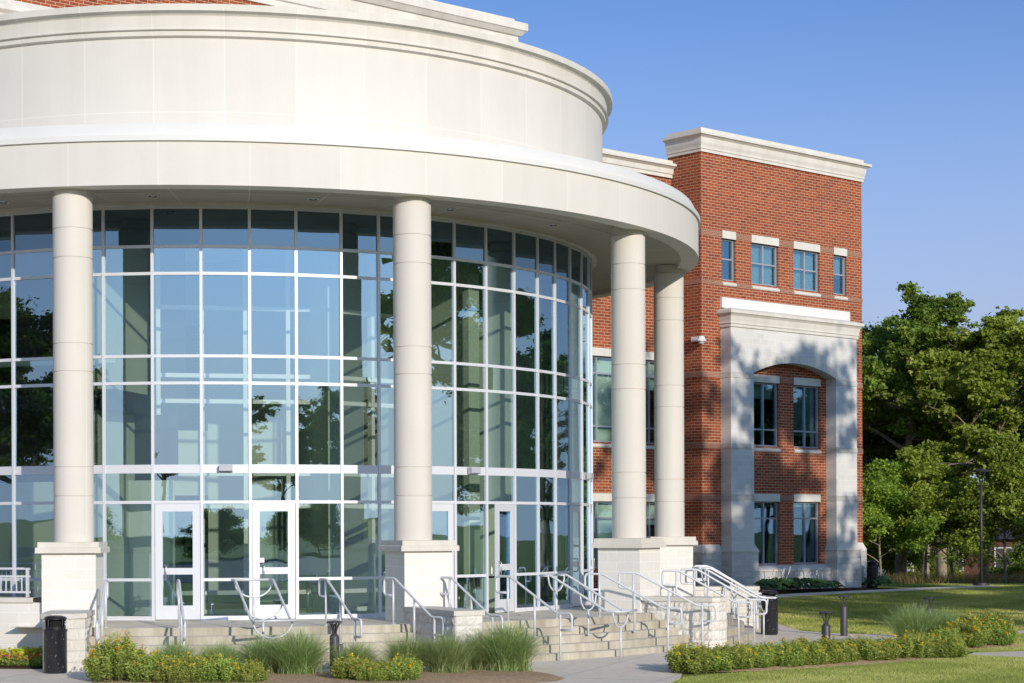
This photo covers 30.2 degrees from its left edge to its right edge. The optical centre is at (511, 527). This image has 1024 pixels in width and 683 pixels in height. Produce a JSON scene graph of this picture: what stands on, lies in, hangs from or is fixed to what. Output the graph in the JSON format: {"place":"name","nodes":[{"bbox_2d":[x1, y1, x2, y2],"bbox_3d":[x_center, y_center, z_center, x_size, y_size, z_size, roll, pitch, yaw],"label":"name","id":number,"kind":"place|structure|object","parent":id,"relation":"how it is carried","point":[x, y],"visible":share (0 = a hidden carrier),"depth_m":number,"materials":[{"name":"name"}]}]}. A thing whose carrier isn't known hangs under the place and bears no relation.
{"place":"outdoors","nodes":[
{"label":"outdoors","id":0,"kind":"place"},
{"bbox_2d":[147,637,202,661],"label":"ornamental grass","id":1,"kind":"object","parent":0,"point":[173,650],"depth_m":33.22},
{"bbox_2d":[0,618,1023,682],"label":"plaza","id":2,"kind":"structure","parent":0,"point":[647,668],"depth_m":34.29,"materials":[{"name":"concrete"}]},
{"bbox_2d":[0,597,41,653],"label":"planter wall","id":3,"kind":"structure","parent":2,"relation":"on","point":[15,612],"depth_m":35.80,"materials":[{"name":"stone"}]},
{"bbox_2d":[43,615,67,673],"bbox_3d":[-8.072,2.072,33.600,0.424,1.060,0.424,0,0,-8],"label":"litter bin","id":4,"kind":"object","parent":2,"relation":"on","point":[55,646],"visible":0.9,"depth_m":33.44,"materials":[{"name":"black metal"}]},
{"bbox_2d":[41,610,94,671],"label":"stone wall","id":5,"kind":"structure","parent":2,"relation":"on","point":[80,625],"depth_m":33.98,"materials":[{"name":"stone"}]},
{"bbox_2d":[92,669,563,682],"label":"mulch bed","id":6,"kind":"object","parent":2,"relation":"on","point":[478,676],"visible":0.47,"depth_m":31.87,"materials":[{"name":"brown soil"}]},
{"bbox_2d":[81,630,147,682],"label":"flowering bush","id":7,"kind":"object","parent":6,"relation":"on","point":[108,659],"visible":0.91,"depth_m":31.68,"materials":[{"name":"green plant"}]},
{"bbox_2d":[123,648,179,682],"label":"flowering bush","id":8,"kind":"object","parent":6,"relation":"on","point":[142,669],"visible":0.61,"depth_m":31.49,"materials":[{"name":"green plant"}]},
{"bbox_2d":[150,653,194,682],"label":"flowering bush","id":9,"kind":"object","parent":6,"relation":"on","point":[170,676],"visible":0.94,"depth_m":31.28,"materials":[{"name":"green plant"}]},
{"bbox_2d":[175,649,218,682],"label":"flowering bush","id":10,"kind":"object","parent":6,"relation":"on","point":[196,671],"visible":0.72,"depth_m":31.34,"materials":[{"name":"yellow plant"}]},
{"bbox_2d":[200,653,239,682],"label":"flowering bush","id":11,"kind":"object","parent":6,"relation":"on","point":[224,672],"visible":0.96,"depth_m":31.28,"materials":[{"name":"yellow plant"}]},
{"bbox_2d":[192,637,249,662],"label":"ornamental grass","id":12,"kind":"object","parent":6,"relation":"on","point":[226,653],"depth_m":33.30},
{"bbox_2d":[232,659,270,682],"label":"flowering bush","id":13,"kind":"object","parent":6,"relation":"on","point":[246,672],"visible":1,"depth_m":31.31,"materials":[{"name":"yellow plant"}]},
{"bbox_2d":[220,631,286,672],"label":"ornamental grass","id":14,"kind":"object","parent":6,"relation":"on","point":[251,654],"depth_m":33.10,"materials":[{"name":"plant"}]},
{"bbox_2d":[251,622,351,674],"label":"ornamental grass","id":15,"kind":"object","parent":6,"relation":"on","point":[298,655],"depth_m":32.78,"materials":[{"name":"plant"}]},
{"bbox_2d":[329,651,370,679],"bbox_3d":[-2.666,2.321,31.900,0.768,0.521,0.764,0,0,6],"label":"flowering bush","id":16,"kind":"object","parent":6,"relation":"on","point":[341,670],"visible":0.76,"depth_m":31.73,"materials":[{"name":"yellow plant"}]},
{"bbox_2d":[327,637,389,666],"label":"ornamental grass","id":17,"kind":"object","parent":6,"relation":"on","point":[356,651],"depth_m":33.08,"materials":[{"name":"plant"}]},
{"bbox_2d":[353,657,389,681],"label":"flowering bush","id":18,"kind":"object","parent":6,"relation":"on","point":[371,672],"visible":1,"depth_m":31.43,"materials":[{"name":"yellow plant"}]},
{"bbox_2d":[372,633,435,671],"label":"ornamental grass","id":19,"kind":"object","parent":6,"relation":"on","point":[408,648],"depth_m":33.23,"materials":[{"name":"plant"}]},
{"bbox_2d":[384,653,424,680],"bbox_3d":[-1.845,2.341,31.697,0.735,0.502,0.856,0,0,44],"label":"flowering bush","id":20,"kind":"object","parent":6,"relation":"on","point":[404,668],"visible":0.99,"depth_m":31.53,"materials":[{"name":"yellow plant"}]},
{"bbox_2d":[403,628,484,672],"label":"ornamental grass","id":21,"kind":"object","parent":6,"relation":"on","point":[448,655],"depth_m":33.10,"materials":[{"name":"plant"}]},
{"bbox_2d":[458,631,499,669],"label":"ornamental grass","id":22,"kind":"object","parent":6,"relation":"on","point":[477,665],"depth_m":33.87,"materials":[{"name":"plant"}]},
{"bbox_2d":[461,617,560,671],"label":"ornamental grass","id":23,"kind":"object","parent":6,"relation":"on","point":[510,650],"depth_m":33.65,"materials":[{"name":"plant"}]},
{"bbox_2d":[17,600,755,669],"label":"entrance steps","id":24,"kind":"structure","parent":2,"relation":"on","point":[647,637],"depth_m":37.09,"materials":[{"name":"concrete"}]},
{"bbox_2d":[95,579,108,644],"bbox_3d":[-7.451,1.778,34.548,0.091,1.643,1.927,0,0,-6],"label":"handrail","id":25,"kind":"object","parent":24,"relation":"on","point":[105,594],"visible":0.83,"depth_m":34.50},
{"bbox_2d":[176,579,185,648],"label":"handrail","id":26,"kind":"object","parent":24,"relation":"on","point":[181,623],"visible":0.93,"depth_m":34.49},
{"bbox_2d":[231,578,295,642],"bbox_3d":[-4.545,1.767,34.683,0.768,1.643,1.747,0,0,-22],"label":"double handrail","id":27,"kind":"object","parent":24,"relation":"on","point":[252,615],"visible":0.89,"depth_m":34.71,"materials":[{"name":"metal"}]},
{"bbox_2d":[318,578,362,645],"bbox_3d":[-3.172,1.761,35.030,0.090,1.643,1.936,0,0,-29],"label":"handrail","id":28,"kind":"object","parent":24,"relation":"on","point":[341,602],"visible":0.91,"depth_m":34.99,"materials":[{"name":"metal"}]},
{"bbox_2d":[383,577,444,641],"bbox_3d":[-1.846,1.756,35.516,0.090,1.643,1.950,0,0,-38],"label":"handrail","id":29,"kind":"object","parent":24,"relation":"on","point":[414,601],"visible":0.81,"depth_m":35.47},
{"bbox_2d":[495,575,572,660],"bbox_3d":[0.415,1.747,36.807,1.944,1.643,0.090,0,0,40],"label":"handrail","id":30,"kind":"object","parent":24,"relation":"on","point":[535,597],"visible":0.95,"depth_m":36.77,"materials":[{"name":"metal"}]},
{"bbox_2d":[538,574,636,656],"bbox_3d":[1.503,1.743,37.672,1.814,1.643,0.768,0,0,28],"label":"double handrail","id":31,"kind":"object","parent":24,"relation":"on","point":[594,603],"visible":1,"depth_m":37.65,"materials":[{"name":"metal"}]},
{"bbox_2d":[584,573,682,652],"bbox_3d":[2.464,1.739,38.693,2.044,1.643,0.090,0,0,15],"label":"handrail","id":32,"kind":"object","parent":24,"relation":"on","point":[634,600],"visible":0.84,"depth_m":38.67,"materials":[{"name":"metal"}]},
{"bbox_2d":[618,572,716,645],"bbox_3d":[3.246,1.736,39.706,2.062,1.643,0.090,0,0,8],"label":"handrail","id":33,"kind":"object","parent":24,"relation":"on","point":[674,593],"visible":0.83,"depth_m":39.68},
{"bbox_2d":[662,570,752,643],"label":"handrail","id":34,"kind":"object","parent":24,"relation":"on","point":[722,595],"visible":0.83,"depth_m":41.42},
{"bbox_2d":[680,568,767,640],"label":"handrail","id":35,"kind":"object","parent":24,"relation":"on","point":[730,588],"visible":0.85,"depth_m":42.72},
{"bbox_2d":[692,567,775,636],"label":"double handrail","id":36,"kind":"object","parent":24,"relation":"on","point":[740,585],"visible":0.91,"depth_m":44.12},
{"bbox_2d":[402,606,484,667],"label":"stone wall","id":37,"kind":"structure","parent":2,"relation":"on","point":[460,621],"depth_m":34.74,"materials":[{"name":"stone"}]},
{"bbox_2d":[641,596,727,648],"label":"stone wall","id":38,"kind":"structure","parent":2,"relation":"on","point":[715,632],"depth_m":40.02,"materials":[{"name":"stone"}]},
{"bbox_2d":[695,586,759,628],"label":"stone wall","id":39,"kind":"structure","parent":2,"relation":"on","point":[744,607],"depth_m":47.17,"materials":[{"name":"stone"}]},
{"bbox_2d":[761,590,778,634],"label":"litter bin","id":40,"kind":"object","parent":2,"relation":"on","point":[771,621],"visible":0.75,"depth_m":45.03,"materials":[{"name":"black metal"}]},
{"bbox_2d":[433,0,1023,485],"label":"sky","id":41,"kind":"structure","parent":0,"point":[929,94],"materials":[{"name":"blue"}]},
{"bbox_2d":[666,633,1023,682],"bbox_3d":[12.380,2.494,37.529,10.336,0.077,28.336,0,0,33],"label":"lawn grass","id":42,"kind":"structure","parent":0,"point":[903,675],"depth_m":33.05,"materials":[{"name":"plant"}]},
{"bbox_2d":[680,582,1023,678],"bbox_3d":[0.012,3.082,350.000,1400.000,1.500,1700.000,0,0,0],"label":"ground","id":43,"kind":"structure","parent":0,"point":[712,673],"depth_m":56.22,"materials":[{"name":"plant"}]},
{"bbox_2d":[0,0,871,645],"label":"college building","id":44,"kind":"structure","parent":43,"relation":"on","point":[354,302],"depth_m":40.92,"materials":[{"name":"beige stone"}]},
{"bbox_2d":[0,213,11,580],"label":"curtain window","id":45,"kind":"structure","parent":44,"relation":"in","point":[5,219],"depth_m":38.77,"materials":[{"name":"glass"}]},
{"bbox_2d":[0,567,30,596],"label":"guard rail","id":46,"kind":"object","parent":44,"relation":"on","point":[27,576],"visible":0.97,"depth_m":36.32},
{"bbox_2d":[11,210,53,596],"bbox_3d":[-9.670,-2.280,38.514,1.066,8.283,0.084,0,0,21],"label":"curtain window","id":47,"kind":"structure","parent":44,"relation":"in","point":[31,231],"depth_m":38.60,"materials":[{"name":"white metal"}]},
{"bbox_2d":[93,207,102,503],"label":"curtain window","id":48,"kind":"structure","parent":44,"relation":"in","point":[97,220],"depth_m":38.10,"materials":[{"name":"glass"}]},
{"bbox_2d":[101,206,151,619],"bbox_3d":[-7.686,-2.288,38.026,1.036,8.283,0.084,0,0,7],"label":"curtain window","id":49,"kind":"structure","parent":44,"relation":"in","point":[122,227],"depth_m":38.03,"materials":[{"name":"white metal"}]},
{"bbox_2d":[150,206,199,619],"bbox_3d":[-6.701,-2.293,37.964,1.006,8.280,0.084,0,0,0],"label":"curtain window","id":50,"kind":"structure","parent":44,"relation":"in","point":[170,226],"depth_m":37.94,"materials":[{"name":"white metal"}]},
{"bbox_2d":[155,504,200,619],"bbox_3d":[-6.675,0.677,37.970,0.896,2.310,0.254,0,0,0],"label":"door","id":51,"kind":"structure","parent":44,"relation":"in","point":[191,612],"depth_m":37.95,"materials":[{"name":"white metal"}]},
{"bbox_2d":[199,206,248,619],"bbox_3d":[-5.739,-2.296,38.010,0.991,8.283,0.084,0,0,-6],"label":"curtain window","id":52,"kind":"structure","parent":44,"relation":"in","point":[219,226],"depth_m":37.98,"materials":[{"name":"white metal"}]},
{"bbox_2d":[248,207,295,619],"bbox_3d":[-4.809,-2.301,38.161,0.961,8.280,0.084,0,0,-13],"label":"curtain window","id":53,"kind":"structure","parent":44,"relation":"in","point":[268,227],"depth_m":38.10,"materials":[{"name":"white metal"}]},
{"bbox_2d":[252,504,294,618],"bbox_3d":[-4.784,0.669,38.144,0.842,2.310,0.286,0,0,0],"label":"door","id":54,"kind":"structure","parent":44,"relation":"in","point":[262,611],"depth_m":38.14,"materials":[{"name":"white metal"}]},
{"bbox_2d":[294,208,340,618],"bbox_3d":[-3.916,-2.303,38.408,0.961,8.283,0.084,0,0,-19],"label":"curtain window","id":55,"kind":"structure","parent":44,"relation":"in","point":[314,229],"depth_m":38.34,"materials":[{"name":"white metal"}]},
{"bbox_2d":[339,210,378,617],"bbox_3d":[-3.108,-2.306,38.724,0.841,8.283,0.083,0,0,-24],"label":"curtain window","id":56,"kind":"structure","parent":44,"relation":"in","point":[357,230],"depth_m":38.63,"materials":[{"name":"white metal"}]},
{"bbox_2d":[377,213,394,616],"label":"curtain window","id":57,"kind":"structure","parent":44,"relation":"in","point":[384,221],"depth_m":38.88,"materials":[{"name":"white metal"}]},
{"bbox_2d":[431,218,453,503],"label":"curtain window","id":58,"kind":"structure","parent":44,"relation":"in","point":[441,229],"depth_m":39.69,"materials":[{"name":"glass"}]},
{"bbox_2d":[432,504,453,607],"bbox_3d":[-1.568,0.656,39.629,0.821,2.310,0.050,0,0,-36],"label":"door","id":59,"kind":"structure","parent":44,"relation":"in","point":[449,508],"depth_m":39.81,"materials":[{"name":"white metal"}]},
{"bbox_2d":[452,220,485,613],"bbox_3d":[-0.898,-2.315,40.176,0.916,8.283,0.084,0,0,-42],"label":"curtain window","id":60,"kind":"structure","parent":44,"relation":"in","point":[467,238],"depth_m":39.98,"materials":[{"name":"white metal"}]},
{"bbox_2d":[484,225,513,611],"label":"curtain window","id":61,"kind":"structure","parent":44,"relation":"in","point":[497,240],"depth_m":40.54,"materials":[{"name":"white metal"}]},
{"bbox_2d":[491,504,513,612],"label":"door","id":62,"kind":"structure","parent":44,"relation":"in","point":[504,513],"depth_m":40.74,"materials":[{"name":"white metal"}]},
{"bbox_2d":[512,230,537,611],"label":"curtain window","id":63,"kind":"structure","parent":44,"relation":"in","point":[523,243],"depth_m":41.23,"materials":[{"name":"white metal"}]},
{"bbox_2d":[536,235,555,609],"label":"curtain window","id":64,"kind":"structure","parent":44,"relation":"in","point":[544,245],"depth_m":41.86,"materials":[{"name":"white metal"}]},
{"bbox_2d":[548,280,565,596],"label":"curtain window","id":65,"kind":"structure","parent":44,"relation":"in","point":[560,284],"depth_m":49.89,"materials":[{"name":"glass"}]},
{"bbox_2d":[553,239,570,608],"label":"curtain window","id":66,"kind":"structure","parent":44,"relation":"in","point":[560,248],"depth_m":42.54,"materials":[{"name":"white metal"}]},
{"bbox_2d":[563,280,576,597],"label":"curtain window","id":67,"kind":"structure","parent":44,"relation":"in","point":[566,310],"depth_m":49.38,"materials":[{"name":"white metal"}]},
{"bbox_2d":[568,245,581,606],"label":"curtain window","id":68,"kind":"structure","parent":44,"relation":"in","point":[574,284],"depth_m":43.63,"materials":[{"name":"white metal"}]},
{"bbox_2d":[568,506,581,605],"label":"door","id":69,"kind":"structure","parent":44,"relation":"in","point":[576,510],"depth_m":43.80,"materials":[{"name":"white metal"}]},
{"bbox_2d":[580,250,589,605],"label":"curtain window","id":70,"kind":"structure","parent":44,"relation":"in","point":[584,290],"depth_m":44.60,"materials":[{"name":"white metal"}]},
{"bbox_2d":[587,257,592,603],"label":"curtain window","id":71,"kind":"structure","parent":44,"relation":"in","point":[589,261],"depth_m":45.07,"materials":[{"name":"white metal"}]},
{"bbox_2d":[590,263,593,600],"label":"curtain window","id":72,"kind":"structure","parent":44,"relation":"in","point":[591,263],"depth_m":45.97,"materials":[{"name":"white metal"}]},
{"bbox_2d":[592,347,611,447],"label":"window","id":73,"kind":"structure","parent":44,"relation":"in","point":[602,428],"depth_m":64.19,"materials":[{"name":"glass"}]},
{"bbox_2d":[593,493,611,567],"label":"window","id":74,"kind":"structure","parent":44,"relation":"in","point":[602,502],"depth_m":64.11,"materials":[{"name":"teal glass"}]},
{"bbox_2d":[645,352,654,449],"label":"window","id":75,"kind":"structure","parent":44,"relation":"in","point":[649,365],"depth_m":65.69,"materials":[{"name":"black glass"}]},
{"bbox_2d":[645,494,654,536],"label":"window","id":76,"kind":"structure","parent":44,"relation":"in","point":[650,501],"depth_m":65.71,"materials":[{"name":"grey glass"}]},
{"bbox_2d":[722,230,736,286],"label":"window","id":77,"kind":"structure","parent":44,"relation":"in","point":[727,245],"depth_m":66.18,"materials":[{"name":"glass"}]},
{"bbox_2d":[751,235,779,291],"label":"window","id":78,"kind":"structure","parent":44,"relation":"in","point":[763,257],"depth_m":67.42,"materials":[{"name":"glass"}]},
{"bbox_2d":[754,494,779,564],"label":"window","id":79,"kind":"structure","parent":44,"relation":"in","point":[765,513],"depth_m":67.55,"materials":[{"name":"black glass"}]},
{"bbox_2d":[754,374,780,451],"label":"window","id":80,"kind":"structure","parent":44,"relation":"in","point":[765,393],"depth_m":67.53,"materials":[{"name":"glass"}]},
{"bbox_2d":[793,241,820,296],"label":"window","id":81,"kind":"structure","parent":44,"relation":"in","point":[804,262],"depth_m":68.95,"materials":[{"name":"glass"}]},
{"bbox_2d":[793,377,821,453],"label":"window","id":82,"kind":"structure","parent":44,"relation":"in","point":[805,398],"depth_m":69.00,"materials":[{"name":"glass"}]},
{"bbox_2d":[794,494,820,563],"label":"window","id":83,"kind":"structure","parent":44,"relation":"in","point":[805,505],"depth_m":69.03,"materials":[{"name":"glass"}]},
{"bbox_2d":[833,247,847,300],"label":"window","id":84,"kind":"structure","parent":44,"relation":"in","point":[839,275],"depth_m":70.31,"materials":[{"name":"glass"}]},
{"bbox_2d":[681,656,939,671],"bbox_3d":[5.923,2.502,35.624,6.892,0.060,1.558,0,0,-37],"label":"hedge bed","id":85,"kind":"object","parent":43,"relation":"on","point":[858,662],"visible":0.34,"depth_m":34.80,"materials":[{"name":"brown soil"}]},
{"bbox_2d":[663,642,715,673],"bbox_3d":[3.160,2.290,33.592,0.982,0.566,1.143,0,0,16],"label":"flowering bush","id":86,"kind":"object","parent":85,"relation":"on","point":[679,660],"visible":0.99,"depth_m":33.31,"materials":[{"name":"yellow plant"}]},
{"bbox_2d":[690,647,734,672],"bbox_3d":[3.508,2.347,33.786,0.918,0.442,1.070,0,0,-40],"label":"flowering bush","id":87,"kind":"object","parent":85,"relation":"on","point":[722,662],"visible":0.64,"depth_m":33.51,"materials":[{"name":"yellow plant"}]},
{"bbox_2d":[720,641,758,669],"bbox_3d":[4.027,2.300,34.048,0.800,0.537,0.932,0,0,4],"label":"flowering bush","id":88,"kind":"object","parent":85,"relation":"on","point":[743,657],"visible":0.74,"depth_m":33.82,"materials":[{"name":"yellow plant"}]},
{"bbox_2d":[754,639,808,666],"bbox_3d":[4.907,2.294,34.579,1.151,0.544,0.988,0,0,-2],"label":"flowering bush","id":89,"kind":"object","parent":85,"relation":"on","point":[788,654],"visible":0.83,"depth_m":34.34,"materials":[{"name":"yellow plant"}]},
{"bbox_2d":[793,641,830,664],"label":"flowering bush","id":90,"kind":"object","parent":85,"relation":"on","point":[815,656],"visible":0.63,"depth_m":34.65,"materials":[{"name":"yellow plant"}]},
{"bbox_2d":[846,634,884,660],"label":"flowering bush","id":91,"kind":"object","parent":85,"relation":"on","point":[868,653],"visible":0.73,"depth_m":35.68,"materials":[{"name":"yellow plant"}]},
{"bbox_2d":[886,632,925,658],"bbox_3d":[7.518,2.274,36.572,0.948,0.536,0.943,0,0,15],"label":"flowering bush","id":92,"kind":"object","parent":85,"relation":"on","point":[906,643],"visible":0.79,"depth_m":36.34,"materials":[{"name":"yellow plant"}]},
{"bbox_2d":[930,634,970,658],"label":"flowering bush","id":93,"kind":"object","parent":85,"relation":"on","point":[948,648],"visible":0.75,"depth_m":36.72,"materials":[{"name":"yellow plant"}]},
{"bbox_2d":[760,586,1001,598],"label":"walkway","id":94,"kind":"structure","parent":43,"relation":"on","point":[843,592],"depth_m":67.62,"materials":[{"name":"concrete"}]},
{"bbox_2d":[971,469,990,585],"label":"lamp post","id":95,"kind":"object","parent":94,"relation":"on","point":[981,583],"visible":0.96,"depth_m":73.45,"materials":[{"name":"brown metal"}]},
{"bbox_2d":[865,536,929,577],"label":"tree","id":96,"kind":"object","parent":43,"relation":"on","point":[888,562],"visible":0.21,"depth_m":84.95,"materials":[{"name":"green plant"}]},
{"bbox_2d":[862,458,951,574],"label":"tree","id":97,"kind":"object","parent":43,"relation":"on","point":[881,483],"visible":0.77,"depth_m":78.04,"materials":[{"name":"green plant"}]},
{"bbox_2d":[862,357,952,550],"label":"tree","id":98,"kind":"object","parent":43,"relation":"on","point":[878,446],"visible":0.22,"depth_m":88.13,"materials":[{"name":"green plant"}]},
{"bbox_2d":[864,319,966,578],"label":"tree","id":99,"kind":"object","parent":43,"relation":"on","point":[941,564],"visible":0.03,"depth_m":89.80,"materials":[{"name":"green plant"}]},
{"bbox_2d":[862,281,996,578],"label":"tree","id":100,"kind":"object","parent":43,"relation":"on","point":[927,314],"visible":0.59,"depth_m":83.18,"materials":[{"name":"green plant"}]},
{"bbox_2d":[867,444,1011,576],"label":"tree","id":101,"kind":"object","parent":43,"relation":"on","point":[929,495],"visible":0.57,"depth_m":78.54,"materials":[{"name":"green plant"}]},
{"bbox_2d":[898,440,985,576],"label":"tree","id":102,"kind":"object","parent":43,"relation":"on","point":[947,448],"visible":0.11,"depth_m":81.48,"materials":[{"name":"green plant"}]},
{"bbox_2d":[893,306,1023,580],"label":"tree","id":103,"kind":"object","parent":43,"relation":"on","point":[991,369],"visible":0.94,"depth_m":79.85,"materials":[{"name":"green plant"}]},
{"bbox_2d":[935,440,1023,582],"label":"tree","id":104,"kind":"object","parent":43,"relation":"on","point":[1002,506],"visible":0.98,"depth_m":76.05,"materials":[{"name":"green plant"}]},
{"bbox_2d":[989,541,1023,579],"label":"bush","id":105,"kind":"object","parent":43,"relation":"on","point":[1017,562],"visible":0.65,"depth_m":95.87,"materials":[{"name":"green plant"}]},
{"bbox_2d":[878,570,1023,583],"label":"tall grass","id":106,"kind":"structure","parent":0,"point":[956,579],"depth_m":76.96,"materials":[{"name":"plant"}]},
{"bbox_2d":[892,524,1019,577],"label":"brick house","id":107,"kind":"structure","parent":0,"point":[974,569],"depth_m":118.00,"materials":[{"name":"red"}]},
{"bbox_2d":[967,634,1023,652],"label":"lawn","id":108,"kind":"structure","parent":0,"point":[999,649],"depth_m":39.02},
{"bbox_2d":[964,643,1023,648],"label":"bush bed","id":109,"kind":"object","parent":108,"relation":"on","point":[989,646],"visible":0.16,"depth_m":39.95,"materials":[{"name":"brown soil"}]},
{"bbox_2d":[871,601,952,639],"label":"ornamental grass","id":110,"kind":"object","parent":109,"relation":"on","point":[909,622],"depth_m":40.66,"materials":[{"name":"plant"}]},
{"bbox_2d":[944,613,991,647],"bbox_3d":[9.567,2.146,39.891,1.045,0.773,1.103,0,0,21],"label":"flowering bush","id":111,"kind":"object","parent":109,"relation":"on","point":[972,632],"visible":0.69,"depth_m":39.64,"materials":[{"name":"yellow plant"}]},
{"bbox_2d":[976,612,1018,645],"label":"flowering bush","id":112,"kind":"object","parent":109,"relation":"on","point":[1001,633],"visible":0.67,"depth_m":40.10,"materials":[{"name":"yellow plant"}]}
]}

